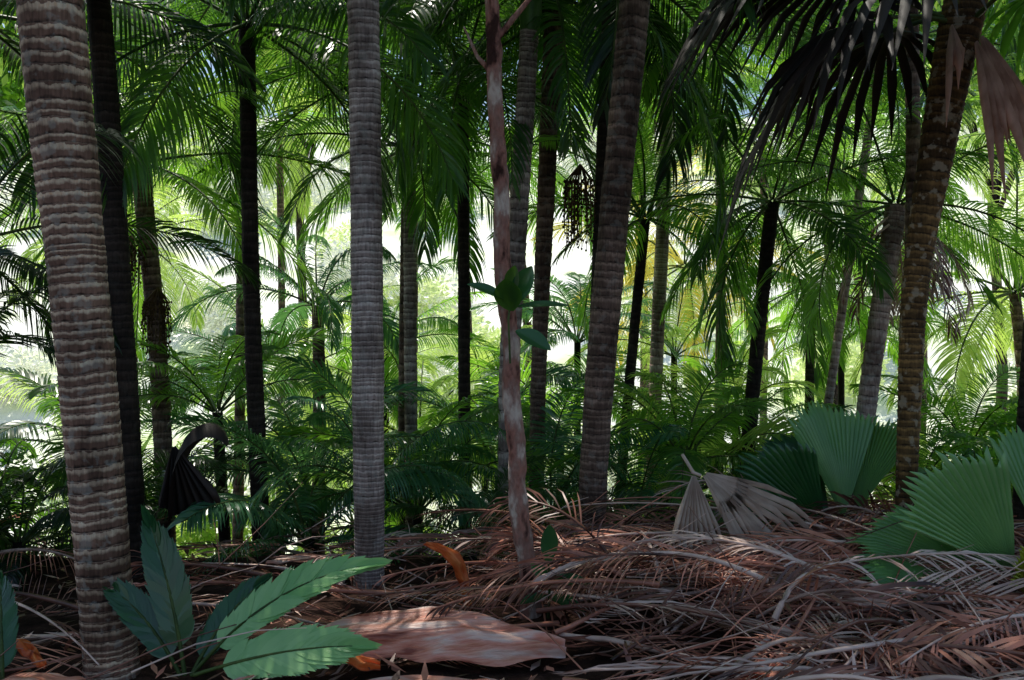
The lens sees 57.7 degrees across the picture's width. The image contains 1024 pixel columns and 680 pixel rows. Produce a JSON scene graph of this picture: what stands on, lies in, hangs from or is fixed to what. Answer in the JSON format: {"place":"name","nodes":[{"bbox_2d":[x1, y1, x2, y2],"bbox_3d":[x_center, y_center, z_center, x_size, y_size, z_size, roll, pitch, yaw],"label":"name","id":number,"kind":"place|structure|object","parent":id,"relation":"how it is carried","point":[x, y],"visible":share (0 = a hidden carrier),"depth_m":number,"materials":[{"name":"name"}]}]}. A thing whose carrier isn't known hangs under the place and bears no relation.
{"place":"outdoors","nodes":[
{"label":"outdoors","id":0,"kind":"place"},
{"bbox_2d":[2,6,996,130],"label":"sky","id":1,"kind":"structure","parent":0,"point":[208,61],"materials":[{"name":"white"}]},
{"bbox_2d":[0,111,1023,679],"bbox_3d":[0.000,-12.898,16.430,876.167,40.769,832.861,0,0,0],"label":"ground","id":2,"kind":"structure","parent":0,"point":[576,259],"depth_m":6.72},
{"bbox_2d":[0,570,18,679],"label":"leaf plant","id":3,"kind":"object","parent":2,"relation":"on","point":[9,626],"visible":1,"depth_m":4.37,"materials":[{"name":"plant"}]},
{"bbox_2d":[0,24,27,169],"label":"palm tree","id":4,"kind":"object","parent":2,"relation":"on","point":[9,96],"visible":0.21,"depth_m":22.60,"materials":[{"name":"plant"}]},
{"bbox_2d":[0,245,55,366],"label":"palm tree","id":5,"kind":"object","parent":2,"relation":"on","point":[6,338],"visible":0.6,"depth_m":6.18,"materials":[{"name":"green plant"}]},
{"bbox_2d":[3,672,83,679],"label":"palm spathe","id":6,"kind":"object","parent":2,"relation":"on","point":[39,676],"visible":0.98,"depth_m":4.22},
{"bbox_2d":[16,0,140,679],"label":"palm tree","id":7,"kind":"object","parent":2,"relation":"on","point":[54,47],"visible":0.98,"depth_m":4.38,"materials":[{"name":"grey plant"}]},
{"bbox_2d":[0,456,162,590],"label":"young palm","id":8,"kind":"object","parent":2,"relation":"on","point":[58,517],"visible":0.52,"depth_m":6.55,"materials":[{"name":"green plant"}]},
{"bbox_2d":[0,438,177,568],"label":"young palm","id":9,"kind":"object","parent":2,"relation":"on","point":[18,444],"visible":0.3,"depth_m":7.38,"materials":[{"name":"green plant"}]},
{"bbox_2d":[0,1,193,107],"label":"broadleaf tree","id":10,"kind":"object","parent":2,"relation":"on","point":[11,26],"depth_m":20.10,"materials":[{"name":"plant"}]},
{"bbox_2d":[0,351,223,504],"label":"young palm","id":11,"kind":"object","parent":2,"relation":"on","point":[43,389],"visible":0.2,"depth_m":9.81,"materials":[{"name":"green plant"}]},
{"bbox_2d":[0,89,262,369],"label":"palm tree","id":12,"kind":"object","parent":2,"relation":"on","point":[37,273],"visible":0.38,"depth_m":7.26,"materials":[{"name":"green plant"}]},
{"bbox_2d":[8,34,259,234],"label":"palm tree","id":13,"kind":"object","parent":2,"relation":"on","point":[165,196],"visible":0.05,"depth_m":19.46,"materials":[{"name":"plant"}]},
{"bbox_2d":[0,0,269,209],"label":"palm tree","id":14,"kind":"object","parent":2,"relation":"on","point":[13,53],"visible":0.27,"depth_m":7.56,"materials":[{"name":"green plant"}]},
{"bbox_2d":[25,440,248,536],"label":"young palm","id":15,"kind":"object","parent":2,"relation":"on","point":[151,503],"visible":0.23,"depth_m":7.67,"materials":[{"name":"green plant"}]},
{"bbox_2d":[0,134,284,391],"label":"palm tree","id":16,"kind":"object","parent":2,"relation":"on","point":[170,285],"visible":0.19,"depth_m":15.40,"materials":[{"name":"green plant"}]},
{"bbox_2d":[0,371,291,555],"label":"palm tree","id":17,"kind":"object","parent":2,"relation":"on","point":[177,444],"visible":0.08,"depth_m":13.70,"materials":[{"name":"plant"}]},
{"bbox_2d":[86,0,250,577],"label":"palm tree","id":18,"kind":"object","parent":2,"relation":"on","point":[106,104],"visible":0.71,"depth_m":6.43,"materials":[{"name":"black plant"}]},
{"bbox_2d":[0,2,382,543],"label":"palm tree","id":19,"kind":"object","parent":2,"relation":"on","point":[151,280],"visible":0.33,"depth_m":8.94,"materials":[{"name":"green plant"}]},
{"bbox_2d":[129,235,146,286],"bbox_3d":[-3.621,-0.754,8.870,0.231,0.502,0.288,0,0,-42],"label":"fruit cluster","id":20,"kind":"object","parent":19,"relation":"attached to","point":[133,256],"visible":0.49,"depth_m":8.87,"materials":[{"name":"plant"}]},
{"bbox_2d":[140,287,171,360],"bbox_3d":[-3.365,-0.148,8.841,0.296,0.711,0.267,0,0,-36],"label":"fruit cluster","id":21,"kind":"object","parent":19,"relation":"attached to","point":[164,310],"visible":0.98,"depth_m":8.83,"materials":[{"name":"plant"}]},
{"bbox_2d":[89,0,390,556],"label":"palm tree","id":22,"kind":"object","parent":2,"relation":"on","point":[239,415],"visible":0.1,"depth_m":11.46,"materials":[{"name":"green plant"}]},
{"bbox_2d":[135,324,350,556],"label":"palm tree","id":23,"kind":"object","parent":2,"relation":"on","point":[226,385],"visible":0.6,"depth_m":8.92,"materials":[{"name":"green plant"}]},
{"bbox_2d":[0,0,486,556],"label":"palm tree","id":24,"kind":"object","parent":2,"relation":"on","point":[246,118],"visible":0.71,"depth_m":7.23,"materials":[{"name":"green plant"}]},
{"bbox_2d":[0,0,385,35],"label":"hanging palm fronds","id":25,"kind":"object","parent":24,"relation":"attached to","point":[294,8],"visible":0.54,"depth_m":6.70,"materials":[{"name":"plant"}]},
{"bbox_2d":[135,285,351,425],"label":"young palm","id":26,"kind":"object","parent":2,"relation":"on","point":[230,329],"visible":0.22,"depth_m":12.85,"materials":[{"name":"plant"}]},
{"bbox_2d":[102,505,391,679],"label":"bifid leaf plant","id":27,"kind":"object","parent":2,"relation":"on","point":[160,614],"visible":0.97,"depth_m":4.37,"materials":[{"name":"green plant"}]},
{"bbox_2d":[184,42,382,496],"bbox_3d":[-4.759,-0.402,18.902,4.736,11.468,4.204,0,0,-33],"label":"palm tree","id":28,"kind":"object","parent":2,"relation":"on","point":[281,202],"visible":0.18,"depth_m":18.93,"materials":[{"name":"green plant"}]},
{"bbox_2d":[173,0,401,551],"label":"palm tree","id":29,"kind":"object","parent":2,"relation":"on","point":[299,224],"visible":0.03,"depth_m":22.77,"materials":[{"name":"plant"}]},
{"bbox_2d":[141,261,443,552],"bbox_3d":[-3.634,1.528,15.471,5.226,5.553,4.285,0,0,0],"label":"palm tree","id":30,"kind":"object","parent":2,"relation":"on","point":[188,358],"visible":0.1,"depth_m":14.87,"materials":[{"name":"green plant"}]},
{"bbox_2d":[141,381,469,555],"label":"young palm","id":31,"kind":"object","parent":2,"relation":"on","point":[288,416],"visible":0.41,"depth_m":9.02,"materials":[{"name":"green plant"}]},
{"bbox_2d":[167,196,443,553],"bbox_3d":[-2.345,0.611,10.960,3.094,4.553,2.904,0,0,0],"label":"palm tree","id":32,"kind":"object","parent":2,"relation":"on","point":[336,308],"visible":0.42,"depth_m":10.86,"materials":[{"name":"green plant"}]},
{"bbox_2d":[149,413,465,574],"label":"young palm","id":33,"kind":"object","parent":2,"relation":"on","point":[191,511],"visible":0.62,"depth_m":7.10,"materials":[{"name":"green plant"}]},
{"bbox_2d":[158,423,228,520],"bbox_3d":[-2.103,0.887,6.128,0.486,0.686,0.254,0,0,0],"label":"dead curled leaf","id":34,"kind":"object","parent":33,"relation":"attached to","point":[186,483],"visible":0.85,"depth_m":6.13,"materials":[{"name":"black plant"}]},
{"bbox_2d":[210,431,458,553],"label":"palm tree","id":35,"kind":"object","parent":2,"relation":"on","point":[329,531],"visible":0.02,"depth_m":13.90,"materials":[{"name":"plant"}]},
{"bbox_2d":[347,0,384,589],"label":"palm tree","id":36,"kind":"object","parent":2,"relation":"on","point":[366,221],"visible":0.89,"depth_m":5.91,"materials":[{"name":"grey plant"}]},
{"bbox_2d":[230,354,506,555],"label":"young palm","id":37,"kind":"object","parent":2,"relation":"on","point":[314,418],"visible":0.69,"depth_m":7.40,"materials":[{"name":"green plant"}]},
{"bbox_2d":[267,342,474,489],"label":"palm tree","id":38,"kind":"object","parent":2,"relation":"on","point":[429,355],"visible":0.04,"depth_m":21.90,"materials":[{"name":"plant"}]},
{"bbox_2d":[285,256,499,545],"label":"palm tree","id":39,"kind":"object","parent":2,"relation":"on","point":[443,323],"visible":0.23,"depth_m":12.27,"materials":[{"name":"green plant"}]},
{"bbox_2d":[194,0,598,529],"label":"palm tree","id":40,"kind":"object","parent":2,"relation":"on","point":[412,211],"visible":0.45,"depth_m":9.93,"materials":[{"name":"green plant"}]},
{"bbox_2d":[243,312,552,522],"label":"young palm","id":41,"kind":"object","parent":2,"relation":"on","point":[428,367],"visible":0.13,"depth_m":11.79,"materials":[{"name":"green plant"}]},
{"bbox_2d":[273,53,538,379],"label":"palm tree","id":42,"kind":"object","parent":2,"relation":"on","point":[392,139],"visible":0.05,"depth_m":17.10,"materials":[{"name":"plant"}]},
{"bbox_2d":[320,0,519,521],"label":"broadleaf tree","id":43,"kind":"object","parent":2,"relation":"on","point":[473,117],"visible":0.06,"depth_m":23.14,"materials":[{"name":"plant"}]},
{"bbox_2d":[331,3,512,554],"bbox_3d":[-0.846,-2.219,10.297,5.506,9.632,5.435,0,0,0],"label":"palm tree","id":44,"kind":"object","parent":2,"relation":"on","point":[401,422],"visible":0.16,"depth_m":10.15,"materials":[{"name":"plant"}]},
{"bbox_2d":[269,392,578,554],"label":"young palm","id":45,"kind":"object","parent":2,"relation":"on","point":[490,415],"visible":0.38,"depth_m":8.70,"materials":[{"name":"green plant"}]},
{"bbox_2d":[369,675,496,679],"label":"palm spathe","id":46,"kind":"object","parent":2,"relation":"on","point":[413,677],"visible":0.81,"depth_m":4.22},
{"bbox_2d":[324,606,565,666],"bbox_3d":[-0.423,1.408,4.479,1.350,0.155,0.351,0,32,-6],"label":"palm spathe","id":47,"kind":"object","parent":2,"relation":"on","point":[461,635],"visible":0.78,"depth_m":4.42},
{"bbox_2d":[423,542,471,609],"bbox_3d":[-0.336,1.361,5.497,0.180,0.480,0.095,-43,7,-28],"label":"palm spathe","id":48,"kind":"object","parent":2,"relation":"on","point":[453,558],"visible":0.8,"depth_m":5.49},
{"bbox_2d":[215,0,681,558],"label":"palm tree","id":49,"kind":"object","parent":2,"relation":"on","point":[461,200],"visible":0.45,"depth_m":8.99,"materials":[{"name":"green plant"}]},
{"bbox_2d":[389,325,559,552],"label":"young palm","id":50,"kind":"object","parent":2,"relation":"on","point":[443,382],"visible":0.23,"depth_m":13.29,"materials":[{"name":"plant"}]},
{"bbox_2d":[384,454,564,559],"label":"young palm","id":51,"kind":"object","parent":2,"relation":"on","point":[545,495],"visible":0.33,"depth_m":7.53,"materials":[{"name":"green plant"}]},
{"bbox_2d":[336,357,626,526],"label":"young palm","id":52,"kind":"object","parent":2,"relation":"on","point":[566,373],"visible":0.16,"depth_m":10.20,"materials":[{"name":"green plant"}]},
{"bbox_2d":[382,7,596,489],"bbox_3d":[-0.166,-0.708,15.726,4.236,9.324,5.139,0,0,0],"label":"palm tree","id":53,"kind":"object","parent":2,"relation":"on","point":[559,176],"visible":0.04,"depth_m":16.12,"materials":[{"name":"plant"}]},
{"bbox_2d":[235,0,765,558],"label":"palm tree","id":54,"kind":"object","parent":2,"relation":"on","point":[527,78],"visible":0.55,"depth_m":7.97,"materials":[{"name":"green plant"}]},
{"bbox_2d":[463,0,541,619],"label":"slender tree","id":55,"kind":"object","parent":2,"relation":"on","point":[518,505],"visible":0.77,"depth_m":5.26,"materials":[{"name":"brown plant"}]},
{"bbox_2d":[467,265,568,363],"bbox_3d":[0.036,-0.139,5.098,0.561,0.538,0.115,0,0,0],"label":"climbing plant","id":56,"kind":"object","parent":55,"relation":"attached to","point":[510,291],"visible":1,"depth_m":5.10,"materials":[{"name":"green plant"}]},
{"bbox_2d":[0,393,1017,559],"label":"understory shrubs","id":57,"kind":"object","parent":2,"relation":"on","point":[1005,421],"visible":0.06,"depth_m":9.76,"materials":[{"name":"green plant"}]},
{"bbox_2d":[0,455,1023,679],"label":"dead frond litter","id":58,"kind":"object","parent":2,"relation":"on","point":[802,573],"visible":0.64,"depth_m":4.80,"materials":[{"name":"brown plant"}]},
{"bbox_2d":[16,638,47,668],"bbox_3d":[-2.346,1.478,4.421,0.400,0.081,0.179,0,11,10],"label":"dead leaf","id":59,"kind":"object","parent":58,"relation":"on","point":[34,655],"visible":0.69,"depth_m":4.41,"materials":[{"name":"plant"}]},
{"bbox_2d":[266,553,353,577],"bbox_3d":[-1.292,1.499,6.221,0.800,0.085,0.185,0,17,20],"label":"palm spathe","id":60,"kind":"object","parent":58,"relation":"on","point":[278,561],"visible":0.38,"depth_m":6.30},
{"bbox_2d":[346,655,379,670],"bbox_3d":[-0.864,1.444,4.303,0.500,0.087,0.207,0,30,-10],"label":"palm spathe","id":61,"kind":"object","parent":58,"relation":"on","point":[362,663],"visible":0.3,"depth_m":4.28},
{"bbox_2d":[665,453,830,571],"bbox_3d":[1.499,1.253,5.804,1.166,1.044,0.409,0,0,0],"label":"dead fan leaf","id":62,"kind":"object","parent":58,"relation":"on","point":[732,496],"visible":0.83,"depth_m":5.84,"materials":[{"name":"grey plant"}]},
{"bbox_2d":[0,105,1023,559],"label":"hillside foliage","id":63,"kind":"object","parent":2,"relation":"on","point":[430,295],"visible":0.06,"depth_m":48.01,"materials":[{"name":"green plant"}]},
{"bbox_2d":[303,0,730,539],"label":"palm tree","id":64,"kind":"object","parent":2,"relation":"on","point":[553,43],"visible":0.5,"depth_m":8.92,"materials":[{"name":"green plant"}]},
{"bbox_2d":[398,371,689,555],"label":"young palm","id":65,"kind":"object","parent":2,"relation":"on","point":[461,519],"visible":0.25,"depth_m":8.67,"materials":[{"name":"green plant"}]},
{"bbox_2d":[417,344,680,516],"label":"young palm","id":66,"kind":"object","parent":2,"relation":"on","point":[427,418],"visible":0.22,"depth_m":11.35,"materials":[{"name":"green plant"}]},
{"bbox_2d":[520,525,588,618],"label":"sapling","id":67,"kind":"object","parent":2,"relation":"on","point":[549,539],"visible":0.58,"depth_m":5.13,"materials":[{"name":"green plant"}]},
{"bbox_2d":[452,266,681,486],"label":"palm tree","id":68,"kind":"object","parent":2,"relation":"on","point":[527,312],"visible":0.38,"depth_m":12.66,"materials":[{"name":"green plant"}]},
{"bbox_2d":[499,481,666,543],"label":"young palm","id":69,"kind":"object","parent":2,"relation":"on","point":[612,494],"visible":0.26,"depth_m":7.47,"materials":[{"name":"plant"}]},
{"bbox_2d":[402,0,822,308],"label":"palm tree","id":70,"kind":"object","parent":2,"relation":"on","point":[607,19],"visible":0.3,"depth_m":8.60,"materials":[{"name":"green plant"}]},
{"bbox_2d":[577,0,649,551],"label":"palm tree","id":71,"kind":"object","parent":2,"relation":"on","point":[623,120],"visible":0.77,"depth_m":6.91,"materials":[{"name":"plant"}]},
{"bbox_2d":[561,164,596,251],"bbox_3d":[0.598,-1.204,8.435,0.274,0.801,0.294,0,0,-25],"label":"fruit cluster","id":72,"kind":"object","parent":71,"relation":"attached to","point":[578,189],"visible":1,"depth_m":8.42,"materials":[{"name":"plant"}]},
{"bbox_2d":[560,0,698,465],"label":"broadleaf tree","id":73,"kind":"object","parent":2,"relation":"on","point":[648,119],"depth_m":22.89,"materials":[{"name":"plant"}]},
{"bbox_2d":[526,425,739,522],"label":"young palm","id":74,"kind":"object","parent":2,"relation":"on","point":[674,430],"visible":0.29,"depth_m":8.01,"materials":[{"name":"green plant"}]},
{"bbox_2d":[538,55,768,521],"bbox_3d":[2.661,-0.957,19.092,5.033,10.265,4.794,0,0,-41],"label":"palm tree","id":75,"kind":"object","parent":2,"relation":"on","point":[645,366],"visible":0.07,"depth_m":18.93,"materials":[{"name":"plant"}]},
{"bbox_2d":[478,106,839,504],"bbox_3d":[1.531,-0.130,10.041,3.820,5.125,3.810,0,0,0],"label":"palm tree","id":76,"kind":"object","parent":2,"relation":"on","point":[643,187],"visible":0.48,"depth_m":9.68,"materials":[{"name":"green plant"}]},
{"bbox_2d":[545,357,796,510],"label":"young palm","id":77,"kind":"object","parent":2,"relation":"on","point":[696,434],"visible":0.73,"depth_m":8.33,"materials":[{"name":"green plant"}]},
{"bbox_2d":[564,266,780,398],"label":"young palm","id":78,"kind":"object","parent":2,"relation":"on","point":[676,330],"visible":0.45,"depth_m":13.18,"materials":[{"name":"green plant"}]},
{"bbox_2d":[506,0,839,516],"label":"palm tree","id":79,"kind":"object","parent":2,"relation":"on","point":[659,294],"visible":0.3,"depth_m":10.93,"materials":[{"name":"green plant"}]},
{"bbox_2d":[528,146,824,412],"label":"palm tree","id":80,"kind":"object","parent":2,"relation":"on","point":[649,269],"visible":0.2,"depth_m":15.98,"materials":[{"name":"green plant"}]},
{"bbox_2d":[648,461,753,520],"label":"young palm","id":81,"kind":"object","parent":2,"relation":"on","point":[667,500],"visible":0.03,"depth_m":7.73,"materials":[{"name":"plant"}]},
{"bbox_2d":[579,361,849,527],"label":"young palm","id":82,"kind":"object","parent":2,"relation":"on","point":[764,430],"visible":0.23,"depth_m":9.03,"materials":[{"name":"green plant"}]},
{"bbox_2d":[615,325,834,473],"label":"young palm","id":83,"kind":"object","parent":2,"relation":"on","point":[771,374],"visible":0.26,"depth_m":12.04,"materials":[{"name":"green plant"}]},
{"bbox_2d":[614,356,838,493],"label":"young palm","id":84,"kind":"object","parent":2,"relation":"on","point":[692,362],"visible":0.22,"depth_m":10.41,"materials":[{"name":"green plant"}]},
{"bbox_2d":[566,0,926,502],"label":"palm tree","id":85,"kind":"object","parent":2,"relation":"on","point":[727,76],"visible":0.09,"depth_m":11.76,"materials":[{"name":"plant"}]},
{"bbox_2d":[675,54,852,447],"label":"palm tree","id":86,"kind":"object","parent":2,"relation":"on","point":[748,85],"visible":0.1,"depth_m":19.43,"materials":[{"name":"plant"}]},
{"bbox_2d":[551,45,1016,474],"bbox_3d":[2.756,-0.431,9.553,4.250,5.097,3.868,0,0,27],"label":"palm tree","id":87,"kind":"object","parent":2,"relation":"on","point":[770,232],"visible":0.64,"depth_m":9.23,"materials":[{"name":"green plant"}]},
{"bbox_2d":[690,404,895,499],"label":"young palm","id":88,"kind":"object","parent":2,"relation":"on","point":[847,407],"visible":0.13,"depth_m":8.45,"materials":[{"name":"plant"}]},
{"bbox_2d":[669,160,947,412],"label":"palm tree","id":89,"kind":"object","parent":2,"relation":"on","point":[809,369],"visible":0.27,"depth_m":11.96,"materials":[{"name":"green plant"}]},
{"bbox_2d":[703,400,922,556],"bbox_3d":[2.217,0.988,6.363,1.838,1.122,0.987,0,0,0],"label":"fan leaf plant","id":90,"kind":"object","parent":2,"relation":"on","point":[840,452],"visible":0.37,"depth_m":6.47,"materials":[{"name":"green plant"}]},
{"bbox_2d":[642,0,1023,511],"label":"fan palm","id":91,"kind":"object","parent":2,"relation":"on","point":[860,43],"visible":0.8,"depth_m":5.93,"materials":[{"name":"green plant"}]},
{"bbox_2d":[714,98,970,367],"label":"palm tree","id":92,"kind":"object","parent":2,"relation":"on","point":[849,152],"visible":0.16,"depth_m":14.60,"materials":[{"name":"green plant"}]},
{"bbox_2d":[668,0,1023,408],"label":"palm tree","id":93,"kind":"object","parent":2,"relation":"on","point":[835,356],"visible":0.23,"depth_m":9.97,"materials":[{"name":"green plant"}]},
{"bbox_2d":[692,0,1006,410],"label":"palm tree","id":94,"kind":"object","parent":2,"relation":"on","point":[937,7],"visible":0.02,"depth_m":20.88,"materials":[{"name":"plant"}]},
{"bbox_2d":[734,249,977,414],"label":"young palm","id":95,"kind":"object","parent":2,"relation":"on","point":[840,378],"visible":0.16,"depth_m":12.94,"materials":[{"name":"green plant"}]},
{"bbox_2d":[692,13,1023,526],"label":"palm tree","id":96,"kind":"object","parent":2,"relation":"on","point":[877,329],"visible":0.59,"depth_m":8.91,"materials":[{"name":"green plant"}]},
{"bbox_2d":[835,205,974,347],"bbox_3d":[3.874,-0.576,8.990,1.069,1.417,1.200,0,0,-36],"label":"dead frond skirt","id":97,"kind":"object","parent":96,"relation":"attached to","point":[939,273],"visible":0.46,"depth_m":9.11,"materials":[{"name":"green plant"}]},
{"bbox_2d":[813,63,1005,439],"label":"palm tree","id":98,"kind":"object","parent":2,"relation":"on","point":[988,197],"visible":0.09,"depth_m":18.54,"materials":[{"name":"plant"}]},
{"bbox_2d":[904,0,936,249],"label":"palm tree","id":99,"kind":"object","parent":2,"relation":"on","point":[912,139],"visible":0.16,"depth_m":7.95,"materials":[{"name":"brown plant"}]},
{"bbox_2d":[847,362,1019,466],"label":"young palm","id":100,"kind":"object","parent":2,"relation":"on","point":[957,422],"visible":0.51,"depth_m":9.45,"materials":[{"name":"green plant"}]},
{"bbox_2d":[844,137,1023,415],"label":"palm tree","id":101,"kind":"object","parent":2,"relation":"on","point":[1014,317],"visible":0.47,"depth_m":11.78,"materials":[{"name":"green plant"}]},
{"bbox_2d":[847,425,1023,627],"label":"fan leaf plant","id":102,"kind":"object","parent":2,"relation":"on","point":[958,505],"visible":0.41,"depth_m":5.15,"materials":[{"name":"green plant"}]},
{"bbox_2d":[880,425,1012,504],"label":"young palm","id":103,"kind":"object","parent":2,"relation":"on","point":[932,460],"visible":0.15,"depth_m":8.27,"materials":[{"name":"plant"}]},
{"bbox_2d":[897,0,1023,441],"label":"palm tree","id":104,"kind":"object","parent":2,"relation":"on","point":[996,197],"visible":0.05,"depth_m":21.95,"materials":[{"name":"plant"}]},
{"bbox_2d":[949,89,1023,283],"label":"palm tree","id":105,"kind":"object","parent":2,"relation":"on","point":[965,136],"visible":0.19,"depth_m":15.46,"materials":[{"name":"plant"}]},
{"bbox_2d":[983,0,1023,77],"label":"palm tree","id":106,"kind":"object","parent":2,"relation":"on","point":[1012,48],"visible":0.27,"depth_m":8.60,"materials":[{"name":"plant"}]},
{"bbox_2d":[1012,323,1023,536],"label":"palm tree","id":107,"kind":"object","parent":2,"relation":"on","point":[1018,507],"visible":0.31,"depth_m":6.08,"materials":[{"name":"plant"}]}
]}

